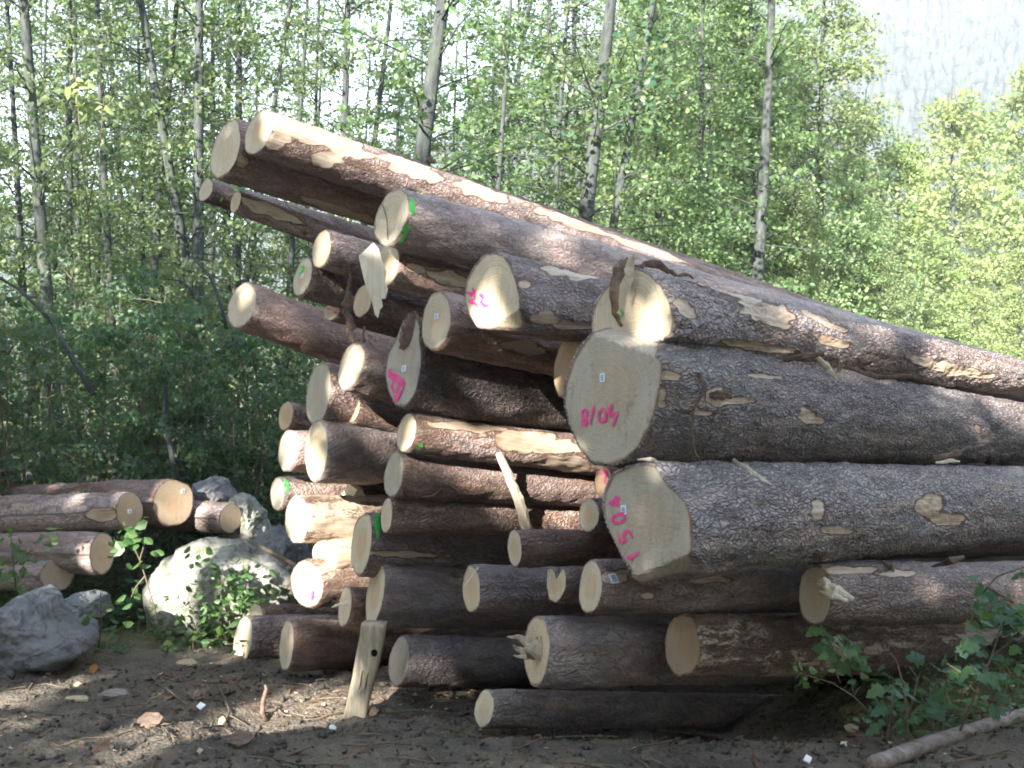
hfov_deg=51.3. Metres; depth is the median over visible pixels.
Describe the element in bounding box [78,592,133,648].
sapling
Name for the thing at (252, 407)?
bush
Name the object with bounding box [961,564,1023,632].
sapling
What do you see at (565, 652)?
log
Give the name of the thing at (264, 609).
log
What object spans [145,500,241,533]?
log
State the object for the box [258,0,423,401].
forest tree
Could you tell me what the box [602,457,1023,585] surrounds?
log
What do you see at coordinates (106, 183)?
forest tree
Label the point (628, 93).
tree
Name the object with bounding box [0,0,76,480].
forest tree
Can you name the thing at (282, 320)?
log
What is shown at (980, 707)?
weeds
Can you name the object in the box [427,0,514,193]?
forest tree
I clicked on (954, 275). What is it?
leafy tree
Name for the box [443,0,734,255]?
forest tree
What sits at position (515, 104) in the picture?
forest tree
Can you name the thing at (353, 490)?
wood wedge
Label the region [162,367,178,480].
bare stem
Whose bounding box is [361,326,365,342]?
bark strip
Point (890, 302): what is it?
leafy tree
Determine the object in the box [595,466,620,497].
log
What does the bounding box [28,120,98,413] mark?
forest tree
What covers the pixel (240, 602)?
bramble
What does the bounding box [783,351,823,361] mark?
bark flake
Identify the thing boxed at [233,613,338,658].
log
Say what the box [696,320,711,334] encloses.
bark flake
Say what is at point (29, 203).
forest tree
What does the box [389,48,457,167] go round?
forest tree
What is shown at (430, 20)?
forest tree
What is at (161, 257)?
forest tree
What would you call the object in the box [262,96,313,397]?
forest tree
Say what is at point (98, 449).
bush
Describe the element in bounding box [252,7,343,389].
forest tree
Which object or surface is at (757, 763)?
bark litter
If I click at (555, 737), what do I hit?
twig litter
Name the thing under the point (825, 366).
wood chip
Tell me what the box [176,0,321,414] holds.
forest tree
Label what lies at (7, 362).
bush
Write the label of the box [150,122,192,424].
forest tree
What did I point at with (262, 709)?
stick
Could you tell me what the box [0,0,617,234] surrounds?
sky
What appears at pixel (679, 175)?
forest tree
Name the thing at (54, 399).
bush
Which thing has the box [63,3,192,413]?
forest tree
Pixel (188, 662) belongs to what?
wood chip
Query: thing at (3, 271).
forest tree
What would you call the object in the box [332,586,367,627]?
log
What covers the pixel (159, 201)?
forest tree
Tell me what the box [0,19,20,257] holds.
forest tree
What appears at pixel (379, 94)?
forest tree
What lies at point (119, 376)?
bush
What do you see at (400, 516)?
log
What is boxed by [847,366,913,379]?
bark flake
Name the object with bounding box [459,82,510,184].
forest tree
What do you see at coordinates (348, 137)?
forest tree
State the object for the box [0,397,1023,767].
ground
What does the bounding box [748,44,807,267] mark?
forest tree
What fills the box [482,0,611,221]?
forest tree
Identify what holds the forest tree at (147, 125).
on the ground
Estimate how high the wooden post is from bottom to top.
0.538 m
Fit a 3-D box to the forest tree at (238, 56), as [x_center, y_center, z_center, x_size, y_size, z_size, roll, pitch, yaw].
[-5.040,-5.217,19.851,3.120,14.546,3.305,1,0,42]
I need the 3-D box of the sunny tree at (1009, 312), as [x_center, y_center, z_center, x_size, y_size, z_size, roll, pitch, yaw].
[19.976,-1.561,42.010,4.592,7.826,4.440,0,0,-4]
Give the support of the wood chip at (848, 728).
on the ground
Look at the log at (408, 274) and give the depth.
6.11 m
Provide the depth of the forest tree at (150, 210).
38.97 m
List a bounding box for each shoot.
[40,26,128,276]
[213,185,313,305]
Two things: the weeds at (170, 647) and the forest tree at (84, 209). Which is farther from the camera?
the forest tree at (84, 209)
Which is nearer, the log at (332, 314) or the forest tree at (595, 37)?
the log at (332, 314)
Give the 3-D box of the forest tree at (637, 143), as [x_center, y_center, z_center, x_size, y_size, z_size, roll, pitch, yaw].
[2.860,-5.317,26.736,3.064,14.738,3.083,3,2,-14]
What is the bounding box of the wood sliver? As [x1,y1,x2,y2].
[732,458,770,484]
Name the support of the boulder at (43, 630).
on the ground
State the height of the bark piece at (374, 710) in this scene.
0.056 m
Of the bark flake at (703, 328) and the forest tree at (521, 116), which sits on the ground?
the forest tree at (521, 116)
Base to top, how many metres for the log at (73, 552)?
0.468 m
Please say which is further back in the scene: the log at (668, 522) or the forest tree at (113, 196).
the forest tree at (113, 196)
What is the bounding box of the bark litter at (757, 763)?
[121,657,973,767]
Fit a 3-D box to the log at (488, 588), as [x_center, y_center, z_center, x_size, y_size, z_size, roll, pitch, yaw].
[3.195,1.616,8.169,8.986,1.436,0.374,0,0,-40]
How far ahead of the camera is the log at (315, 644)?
6.70 m
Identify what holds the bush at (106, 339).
on the ground
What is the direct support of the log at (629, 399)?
on the log at (668, 522)
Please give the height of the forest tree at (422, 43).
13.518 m
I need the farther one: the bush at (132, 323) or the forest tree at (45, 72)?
the forest tree at (45, 72)
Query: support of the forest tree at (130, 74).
on the ground
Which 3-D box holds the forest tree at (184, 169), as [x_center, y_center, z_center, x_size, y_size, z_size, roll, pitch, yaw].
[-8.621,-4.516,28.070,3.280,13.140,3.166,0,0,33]
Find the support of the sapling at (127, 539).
on the ground
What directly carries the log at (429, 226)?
on the log at (408, 274)
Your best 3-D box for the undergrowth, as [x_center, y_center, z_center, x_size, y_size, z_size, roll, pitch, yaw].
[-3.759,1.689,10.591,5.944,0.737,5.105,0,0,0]
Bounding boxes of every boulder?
[0,584,99,677]
[65,589,110,619]
[142,537,298,636]
[191,476,237,501]
[223,492,271,538]
[250,524,311,570]
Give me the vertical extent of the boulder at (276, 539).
0.650 m
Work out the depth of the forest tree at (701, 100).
22.99 m
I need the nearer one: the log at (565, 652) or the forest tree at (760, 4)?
the log at (565, 652)
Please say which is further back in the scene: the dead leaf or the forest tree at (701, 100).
the forest tree at (701, 100)
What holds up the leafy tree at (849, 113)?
on the ground
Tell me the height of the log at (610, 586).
1.328 m
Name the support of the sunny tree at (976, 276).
on the ground
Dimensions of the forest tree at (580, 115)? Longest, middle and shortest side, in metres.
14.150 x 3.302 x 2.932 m
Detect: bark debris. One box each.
[1,635,1023,767]
[41,663,1007,767]
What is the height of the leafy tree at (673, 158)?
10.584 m
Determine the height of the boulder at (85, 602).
0.226 m
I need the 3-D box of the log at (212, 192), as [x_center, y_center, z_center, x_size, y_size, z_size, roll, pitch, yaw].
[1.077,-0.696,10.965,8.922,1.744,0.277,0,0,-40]
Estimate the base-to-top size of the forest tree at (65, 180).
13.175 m
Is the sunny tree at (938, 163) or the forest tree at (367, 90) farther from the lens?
the sunny tree at (938, 163)
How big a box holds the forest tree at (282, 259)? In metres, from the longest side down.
13.011 x 3.349 x 3.238 m
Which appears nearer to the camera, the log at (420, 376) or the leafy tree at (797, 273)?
the log at (420, 376)
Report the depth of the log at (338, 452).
6.45 m
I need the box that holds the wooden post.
[342,620,386,719]
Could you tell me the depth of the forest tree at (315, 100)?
25.26 m
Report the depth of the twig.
5.83 m
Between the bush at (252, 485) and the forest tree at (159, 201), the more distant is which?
the forest tree at (159, 201)
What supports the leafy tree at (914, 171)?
on the ground
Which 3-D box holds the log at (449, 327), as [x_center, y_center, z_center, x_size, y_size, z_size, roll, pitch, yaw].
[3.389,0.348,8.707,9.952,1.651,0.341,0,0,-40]
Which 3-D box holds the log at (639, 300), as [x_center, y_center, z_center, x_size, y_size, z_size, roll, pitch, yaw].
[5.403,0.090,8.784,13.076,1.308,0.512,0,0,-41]
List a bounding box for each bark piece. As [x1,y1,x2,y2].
[98,689,130,698]
[137,712,162,727]
[227,731,254,747]
[368,706,378,717]
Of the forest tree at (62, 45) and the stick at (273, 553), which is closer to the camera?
the stick at (273, 553)
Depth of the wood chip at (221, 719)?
5.51 m
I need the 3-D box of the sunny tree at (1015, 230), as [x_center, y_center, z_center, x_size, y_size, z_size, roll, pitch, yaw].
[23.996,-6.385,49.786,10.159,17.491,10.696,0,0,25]
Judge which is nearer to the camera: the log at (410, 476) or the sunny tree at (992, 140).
the log at (410, 476)
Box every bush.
[0,235,30,425]
[0,241,146,484]
[0,289,74,483]
[0,305,102,597]
[0,381,152,596]
[11,260,230,575]
[15,288,212,548]
[68,327,273,566]
[78,290,275,541]
[117,382,259,569]
[118,261,308,544]
[145,367,285,542]
[183,315,324,522]
[199,347,287,504]
[233,379,313,558]
[279,360,323,404]
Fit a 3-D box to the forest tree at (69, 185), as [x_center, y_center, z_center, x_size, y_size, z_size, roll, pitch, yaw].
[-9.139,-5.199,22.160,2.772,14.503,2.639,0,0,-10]
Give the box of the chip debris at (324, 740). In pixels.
[0,658,979,767]
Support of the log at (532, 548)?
on the log at (563, 584)
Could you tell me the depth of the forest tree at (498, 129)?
36.77 m
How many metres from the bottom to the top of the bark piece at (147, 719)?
0.051 m
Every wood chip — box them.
[65,695,87,701]
[176,659,196,665]
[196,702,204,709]
[218,716,224,724]
[815,356,837,379]
[836,361,842,378]
[844,723,857,732]
[881,560,894,571]
[936,458,959,463]
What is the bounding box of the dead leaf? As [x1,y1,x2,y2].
[88,664,97,672]
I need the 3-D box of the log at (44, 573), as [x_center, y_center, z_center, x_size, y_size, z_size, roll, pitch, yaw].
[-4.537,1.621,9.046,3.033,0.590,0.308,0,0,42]
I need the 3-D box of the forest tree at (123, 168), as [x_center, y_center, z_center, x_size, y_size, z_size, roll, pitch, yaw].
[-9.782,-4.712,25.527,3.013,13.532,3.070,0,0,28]
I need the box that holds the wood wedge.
[342,484,364,496]
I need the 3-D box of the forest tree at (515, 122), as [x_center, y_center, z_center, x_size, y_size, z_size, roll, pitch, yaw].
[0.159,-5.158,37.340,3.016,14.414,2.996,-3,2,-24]
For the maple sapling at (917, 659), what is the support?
on the ground
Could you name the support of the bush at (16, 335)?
on the ground
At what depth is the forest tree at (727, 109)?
29.64 m
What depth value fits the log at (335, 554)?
6.57 m
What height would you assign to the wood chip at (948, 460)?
0.024 m
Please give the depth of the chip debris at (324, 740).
4.81 m
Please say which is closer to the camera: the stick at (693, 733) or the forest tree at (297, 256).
the stick at (693, 733)
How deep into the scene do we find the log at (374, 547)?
6.13 m
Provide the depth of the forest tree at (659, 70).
34.54 m
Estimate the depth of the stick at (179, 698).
5.88 m
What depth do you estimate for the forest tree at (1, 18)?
33.49 m
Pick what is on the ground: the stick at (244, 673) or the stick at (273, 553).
the stick at (244, 673)
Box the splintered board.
[359,243,387,317]
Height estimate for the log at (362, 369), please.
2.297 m
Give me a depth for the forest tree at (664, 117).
26.54 m
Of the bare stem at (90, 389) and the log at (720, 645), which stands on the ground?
the log at (720, 645)
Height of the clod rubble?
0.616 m
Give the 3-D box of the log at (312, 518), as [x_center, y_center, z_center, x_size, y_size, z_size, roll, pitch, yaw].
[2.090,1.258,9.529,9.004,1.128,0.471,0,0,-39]
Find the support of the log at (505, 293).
on the log at (566, 353)
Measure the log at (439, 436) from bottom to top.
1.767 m
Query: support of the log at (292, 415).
on the log at (291, 454)
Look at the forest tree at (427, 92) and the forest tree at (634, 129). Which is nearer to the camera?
the forest tree at (427, 92)
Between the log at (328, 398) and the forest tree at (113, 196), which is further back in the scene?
the forest tree at (113, 196)
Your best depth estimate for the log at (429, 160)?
11.25 m
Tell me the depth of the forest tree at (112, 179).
30.20 m
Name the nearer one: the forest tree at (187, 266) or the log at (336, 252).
the log at (336, 252)
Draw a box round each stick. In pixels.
[149,675,188,705]
[197,672,230,728]
[229,658,260,690]
[248,539,296,566]
[260,684,268,721]
[647,728,733,739]
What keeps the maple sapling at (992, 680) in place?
on the ground
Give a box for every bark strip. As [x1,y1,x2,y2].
[340,273,356,341]
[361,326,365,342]
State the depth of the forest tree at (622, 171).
18.00 m
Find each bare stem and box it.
[0,277,95,395]
[141,410,188,480]
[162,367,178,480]
[191,255,227,328]
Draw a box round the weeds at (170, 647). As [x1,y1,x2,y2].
[0,581,247,657]
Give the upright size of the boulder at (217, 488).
0.319 m
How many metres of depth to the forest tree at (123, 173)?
30.86 m
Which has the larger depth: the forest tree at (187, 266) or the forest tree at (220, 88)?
the forest tree at (220, 88)
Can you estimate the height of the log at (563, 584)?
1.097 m
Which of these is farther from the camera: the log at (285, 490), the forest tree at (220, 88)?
the forest tree at (220, 88)
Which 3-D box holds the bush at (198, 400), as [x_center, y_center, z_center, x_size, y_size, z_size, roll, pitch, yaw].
[-3.041,0.976,9.848,1.393,2.022,1.504,0,0,4]
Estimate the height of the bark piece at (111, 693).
0.037 m
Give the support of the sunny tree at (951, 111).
on the ground
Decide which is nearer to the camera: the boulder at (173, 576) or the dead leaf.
the dead leaf
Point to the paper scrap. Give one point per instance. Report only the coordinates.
(807, 758)
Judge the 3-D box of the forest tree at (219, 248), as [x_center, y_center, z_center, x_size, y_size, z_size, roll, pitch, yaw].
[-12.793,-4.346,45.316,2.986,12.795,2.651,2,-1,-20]
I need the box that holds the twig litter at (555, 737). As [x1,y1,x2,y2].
[0,634,1023,767]
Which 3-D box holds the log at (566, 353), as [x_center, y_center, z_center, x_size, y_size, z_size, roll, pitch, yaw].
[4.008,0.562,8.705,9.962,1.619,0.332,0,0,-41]
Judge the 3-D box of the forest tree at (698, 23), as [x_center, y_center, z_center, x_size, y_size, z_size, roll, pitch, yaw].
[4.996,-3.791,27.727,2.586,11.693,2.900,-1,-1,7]
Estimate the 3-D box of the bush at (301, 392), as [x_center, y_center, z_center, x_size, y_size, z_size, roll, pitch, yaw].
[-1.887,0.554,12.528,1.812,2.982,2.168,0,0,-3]
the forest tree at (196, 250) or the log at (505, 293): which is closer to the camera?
the log at (505, 293)
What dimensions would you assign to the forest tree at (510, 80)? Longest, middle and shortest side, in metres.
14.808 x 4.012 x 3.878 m
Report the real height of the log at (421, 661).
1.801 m
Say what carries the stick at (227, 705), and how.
on the ground
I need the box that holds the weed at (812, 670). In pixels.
[793,661,874,717]
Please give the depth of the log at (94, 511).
8.43 m
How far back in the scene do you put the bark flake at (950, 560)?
4.90 m
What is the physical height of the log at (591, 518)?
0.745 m
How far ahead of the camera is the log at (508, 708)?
5.65 m
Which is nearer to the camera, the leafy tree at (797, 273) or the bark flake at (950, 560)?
the bark flake at (950, 560)
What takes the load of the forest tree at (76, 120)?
on the ground
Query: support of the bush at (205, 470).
on the ground
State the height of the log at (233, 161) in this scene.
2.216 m
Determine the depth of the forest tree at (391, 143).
33.40 m
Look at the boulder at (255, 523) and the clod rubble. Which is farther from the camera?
the boulder at (255, 523)
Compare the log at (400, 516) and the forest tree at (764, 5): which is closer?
the log at (400, 516)
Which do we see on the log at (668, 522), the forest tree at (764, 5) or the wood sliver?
the wood sliver
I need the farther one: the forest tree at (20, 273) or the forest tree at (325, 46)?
the forest tree at (325, 46)
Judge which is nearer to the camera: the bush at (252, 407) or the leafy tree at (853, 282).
the bush at (252, 407)
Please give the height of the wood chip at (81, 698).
0.023 m
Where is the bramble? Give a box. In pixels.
[151,546,280,647]
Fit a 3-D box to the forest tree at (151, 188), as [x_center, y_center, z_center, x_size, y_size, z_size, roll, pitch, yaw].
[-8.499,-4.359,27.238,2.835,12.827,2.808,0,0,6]
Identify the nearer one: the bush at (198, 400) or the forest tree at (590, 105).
the bush at (198, 400)
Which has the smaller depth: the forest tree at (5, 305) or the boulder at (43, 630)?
the boulder at (43, 630)
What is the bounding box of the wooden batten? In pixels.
[496,452,532,529]
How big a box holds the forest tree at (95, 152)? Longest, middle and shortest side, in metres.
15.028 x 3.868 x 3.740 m
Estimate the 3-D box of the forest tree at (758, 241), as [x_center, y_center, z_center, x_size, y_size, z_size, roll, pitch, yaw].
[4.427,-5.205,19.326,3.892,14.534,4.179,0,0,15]
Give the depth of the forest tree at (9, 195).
25.41 m
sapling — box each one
[0,528,57,604]
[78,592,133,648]
[107,517,163,623]
[847,650,939,744]
[928,575,1023,730]
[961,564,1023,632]
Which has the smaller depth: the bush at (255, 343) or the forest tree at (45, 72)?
the bush at (255, 343)
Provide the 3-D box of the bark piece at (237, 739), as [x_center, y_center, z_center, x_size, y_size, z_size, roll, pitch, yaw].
[-1.176,1.540,4.625,0.119,0.044,0.092,0,0,0]
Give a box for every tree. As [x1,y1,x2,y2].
[0,0,37,387]
[0,0,54,403]
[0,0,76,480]
[0,0,96,457]
[0,0,155,481]
[0,0,162,469]
[0,18,91,403]
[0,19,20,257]
[0,21,47,428]
[0,68,13,398]
[0,115,14,356]
[1,0,121,463]
[3,0,142,481]
[7,118,64,409]
[13,59,102,432]
[19,0,132,426]
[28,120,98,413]
[35,0,169,457]
[38,0,173,477]
[47,108,101,391]
[49,0,189,459]
[54,0,272,486]
[56,0,252,479]
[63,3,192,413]
[74,0,145,454]
[80,50,140,409]
[95,2,176,343]
[97,0,296,455]
[101,121,151,426]
[103,0,207,444]
[106,31,189,299]
[108,0,192,407]
[123,99,177,360]
[124,0,244,439]
[130,0,224,461]
[147,0,307,414]
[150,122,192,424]
[151,0,321,489]
[154,0,274,427]
[161,3,261,424]
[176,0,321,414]
[181,0,281,393]
[192,152,231,307]
[215,29,301,446]
[241,0,368,459]
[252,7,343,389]
[256,0,381,400]
[257,0,371,397]
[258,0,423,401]
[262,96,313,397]
[279,102,322,383]
[284,0,569,308]
[287,0,444,386]
[321,3,415,226]
[323,121,373,227]
[354,0,463,154]
[359,87,442,227]
[365,81,440,166]
[373,0,462,169]
[381,0,477,174]
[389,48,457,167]
[402,0,511,174]
[413,59,464,167]
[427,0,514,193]
[431,0,568,205]
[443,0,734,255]
[444,0,569,187]
[446,0,545,191]
[459,1,572,199]
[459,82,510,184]
[462,17,545,202]
[474,63,535,191]
[475,36,546,196]
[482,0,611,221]
[489,2,603,209]
[495,0,635,221]
[513,1,626,222]
[518,0,639,221]
[534,0,692,223]
[543,4,637,219]
[555,0,778,282]
[563,39,620,222]
[563,63,614,223]
[564,0,731,252]
[569,0,684,249]
[581,0,697,237]
[594,8,666,228]
[596,0,815,282]
[598,1,698,202]
[626,0,699,250]
[639,5,727,248]
[640,0,901,318]
[642,0,777,263]
[658,0,866,309]
[659,15,746,258]
[662,0,762,261]
[685,0,799,277]
[688,0,780,268]
[688,2,767,220]
[722,0,954,332]
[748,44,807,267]
[764,176,851,310]
[810,89,954,333]
[812,148,919,320]
[850,251,912,327]
[851,128,985,349]
[886,145,995,328]
[888,82,1023,350]
[914,228,994,347]
[941,97,1023,350]
[948,58,1023,351]
[948,255,1011,356]
[985,245,1023,359]
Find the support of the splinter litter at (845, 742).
on the ground
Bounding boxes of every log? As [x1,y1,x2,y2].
[0,479,193,527]
[0,492,142,532]
[0,531,113,575]
[0,560,73,591]
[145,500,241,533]
[199,179,378,241]
[210,119,383,225]
[227,282,395,364]
[230,191,382,245]
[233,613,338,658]
[244,109,798,298]
[249,603,338,615]
[270,475,386,510]
[278,430,307,472]
[279,401,311,430]
[279,619,522,671]
[285,494,565,543]
[290,557,370,608]
[293,258,364,313]
[305,419,399,484]
[306,362,468,425]
[312,230,383,280]
[312,537,352,569]
[324,305,398,337]
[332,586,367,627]
[338,343,393,403]
[349,399,919,560]
[351,512,583,577]
[353,284,999,466]
[366,564,798,630]
[374,188,1023,360]
[380,246,471,300]
[381,148,858,314]
[381,498,582,534]
[384,451,599,506]
[385,311,955,465]
[389,634,530,687]
[396,413,602,475]
[422,291,561,376]
[463,564,800,613]
[464,252,1023,401]
[474,688,780,728]
[507,529,1023,567]
[507,615,853,688]
[547,567,582,602]
[553,340,1023,465]
[563,327,1023,467]
[579,498,608,532]
[579,559,962,613]
[591,252,1023,395]
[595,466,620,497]
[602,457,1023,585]
[665,612,1023,677]
[799,560,1023,626]
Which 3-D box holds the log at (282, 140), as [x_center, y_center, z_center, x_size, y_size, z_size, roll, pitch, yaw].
[3.223,-0.617,11.178,12.902,2.394,0.371,0,0,-40]
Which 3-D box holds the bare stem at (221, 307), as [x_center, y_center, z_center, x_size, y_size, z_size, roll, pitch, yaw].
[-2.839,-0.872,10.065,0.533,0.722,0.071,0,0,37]
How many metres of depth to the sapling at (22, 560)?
7.69 m
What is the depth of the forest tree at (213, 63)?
22.98 m
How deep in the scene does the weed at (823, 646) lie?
4.70 m
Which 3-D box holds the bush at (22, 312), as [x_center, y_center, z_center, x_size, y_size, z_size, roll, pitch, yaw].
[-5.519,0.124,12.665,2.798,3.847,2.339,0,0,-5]
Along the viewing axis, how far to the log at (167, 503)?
8.79 m
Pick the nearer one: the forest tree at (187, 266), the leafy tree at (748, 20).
the forest tree at (187, 266)
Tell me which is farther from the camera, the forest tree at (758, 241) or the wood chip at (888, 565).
the forest tree at (758, 241)
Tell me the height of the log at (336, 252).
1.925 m
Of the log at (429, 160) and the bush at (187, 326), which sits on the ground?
the bush at (187, 326)
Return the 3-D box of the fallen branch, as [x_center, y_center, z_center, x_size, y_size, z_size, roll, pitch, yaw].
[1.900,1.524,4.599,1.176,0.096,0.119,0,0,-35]
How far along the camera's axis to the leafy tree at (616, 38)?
35.01 m
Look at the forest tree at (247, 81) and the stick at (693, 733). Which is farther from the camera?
the forest tree at (247, 81)
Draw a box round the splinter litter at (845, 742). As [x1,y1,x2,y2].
[160,662,945,754]
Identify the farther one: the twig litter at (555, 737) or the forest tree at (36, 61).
the forest tree at (36, 61)
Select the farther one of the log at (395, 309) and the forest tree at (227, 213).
the forest tree at (227, 213)
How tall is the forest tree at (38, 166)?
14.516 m
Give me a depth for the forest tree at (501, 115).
19.77 m
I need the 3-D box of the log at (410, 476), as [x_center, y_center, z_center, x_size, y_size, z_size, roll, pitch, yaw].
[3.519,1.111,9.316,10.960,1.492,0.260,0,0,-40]
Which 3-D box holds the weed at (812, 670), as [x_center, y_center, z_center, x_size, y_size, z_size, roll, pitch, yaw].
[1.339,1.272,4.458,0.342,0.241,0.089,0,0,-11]
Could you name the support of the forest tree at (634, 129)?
on the ground
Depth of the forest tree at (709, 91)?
27.18 m
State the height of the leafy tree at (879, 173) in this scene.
11.378 m
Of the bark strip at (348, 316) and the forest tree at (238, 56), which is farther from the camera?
the forest tree at (238, 56)
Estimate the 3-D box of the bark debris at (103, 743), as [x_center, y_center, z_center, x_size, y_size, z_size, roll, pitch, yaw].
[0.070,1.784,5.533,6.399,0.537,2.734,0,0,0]
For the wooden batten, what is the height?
0.494 m
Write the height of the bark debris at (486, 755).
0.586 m
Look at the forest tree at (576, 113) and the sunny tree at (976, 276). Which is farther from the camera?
the sunny tree at (976, 276)
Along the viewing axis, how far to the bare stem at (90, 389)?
9.44 m
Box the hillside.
[0,0,954,396]
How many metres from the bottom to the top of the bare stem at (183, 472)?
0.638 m
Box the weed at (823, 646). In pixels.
[805,624,871,693]
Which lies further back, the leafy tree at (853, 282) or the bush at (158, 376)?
the leafy tree at (853, 282)
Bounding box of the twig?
[416,488,441,498]
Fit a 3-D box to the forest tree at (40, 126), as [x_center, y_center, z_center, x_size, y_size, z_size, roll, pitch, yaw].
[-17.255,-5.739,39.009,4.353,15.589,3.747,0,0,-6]
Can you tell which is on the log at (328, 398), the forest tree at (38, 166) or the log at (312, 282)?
the log at (312, 282)
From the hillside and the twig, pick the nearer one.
the twig
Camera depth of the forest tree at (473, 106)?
28.19 m
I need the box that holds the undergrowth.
[0,524,312,626]
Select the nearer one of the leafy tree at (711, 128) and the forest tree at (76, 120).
the forest tree at (76, 120)
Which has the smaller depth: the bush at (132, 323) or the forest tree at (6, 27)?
the bush at (132, 323)
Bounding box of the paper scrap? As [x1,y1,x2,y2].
[803,754,811,763]
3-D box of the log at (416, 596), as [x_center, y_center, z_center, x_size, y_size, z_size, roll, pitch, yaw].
[3.006,1.983,9.115,9.984,1.958,0.471,0,0,-41]
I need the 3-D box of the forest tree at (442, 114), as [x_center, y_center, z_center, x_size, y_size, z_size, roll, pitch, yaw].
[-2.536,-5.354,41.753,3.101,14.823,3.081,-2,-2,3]
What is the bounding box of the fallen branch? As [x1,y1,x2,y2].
[866,708,1023,767]
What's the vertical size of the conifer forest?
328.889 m
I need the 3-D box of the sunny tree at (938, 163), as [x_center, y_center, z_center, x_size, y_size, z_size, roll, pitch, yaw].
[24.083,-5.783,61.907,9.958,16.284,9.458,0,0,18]
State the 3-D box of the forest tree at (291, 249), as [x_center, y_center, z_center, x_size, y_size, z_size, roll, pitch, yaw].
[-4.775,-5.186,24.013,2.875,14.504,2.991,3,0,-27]
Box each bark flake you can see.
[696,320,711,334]
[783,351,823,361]
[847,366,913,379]
[931,555,964,566]
[933,446,969,459]
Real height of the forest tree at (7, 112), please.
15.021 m
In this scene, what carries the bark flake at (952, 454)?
attached to the log at (629, 399)
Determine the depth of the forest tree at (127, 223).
37.47 m
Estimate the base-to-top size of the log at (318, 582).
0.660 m
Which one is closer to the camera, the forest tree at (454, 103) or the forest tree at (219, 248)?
the forest tree at (454, 103)
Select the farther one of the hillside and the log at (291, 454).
the hillside
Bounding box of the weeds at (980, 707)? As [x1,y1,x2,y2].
[861,656,1023,739]
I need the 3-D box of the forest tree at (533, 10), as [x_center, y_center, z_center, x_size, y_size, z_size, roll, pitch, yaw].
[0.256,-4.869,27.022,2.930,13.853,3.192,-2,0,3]
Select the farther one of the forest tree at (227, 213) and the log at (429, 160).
the forest tree at (227, 213)
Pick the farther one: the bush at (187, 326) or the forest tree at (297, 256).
the forest tree at (297, 256)
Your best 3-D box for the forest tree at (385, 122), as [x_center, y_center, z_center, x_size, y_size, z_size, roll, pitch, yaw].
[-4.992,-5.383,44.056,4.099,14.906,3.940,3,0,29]
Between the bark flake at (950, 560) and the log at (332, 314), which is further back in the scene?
the log at (332, 314)
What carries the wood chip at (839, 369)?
on the log at (639, 300)
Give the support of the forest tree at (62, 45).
on the ground
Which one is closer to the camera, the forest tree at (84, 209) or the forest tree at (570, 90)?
the forest tree at (570, 90)
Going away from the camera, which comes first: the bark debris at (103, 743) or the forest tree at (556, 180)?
the bark debris at (103, 743)
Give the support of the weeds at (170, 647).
on the ground
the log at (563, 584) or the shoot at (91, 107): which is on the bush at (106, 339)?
the shoot at (91, 107)
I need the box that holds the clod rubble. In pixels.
[0,632,1023,767]
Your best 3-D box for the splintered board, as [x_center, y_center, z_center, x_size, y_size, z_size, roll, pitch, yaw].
[-0.742,-0.554,5.709,0.157,0.402,0.020,0,0,0]

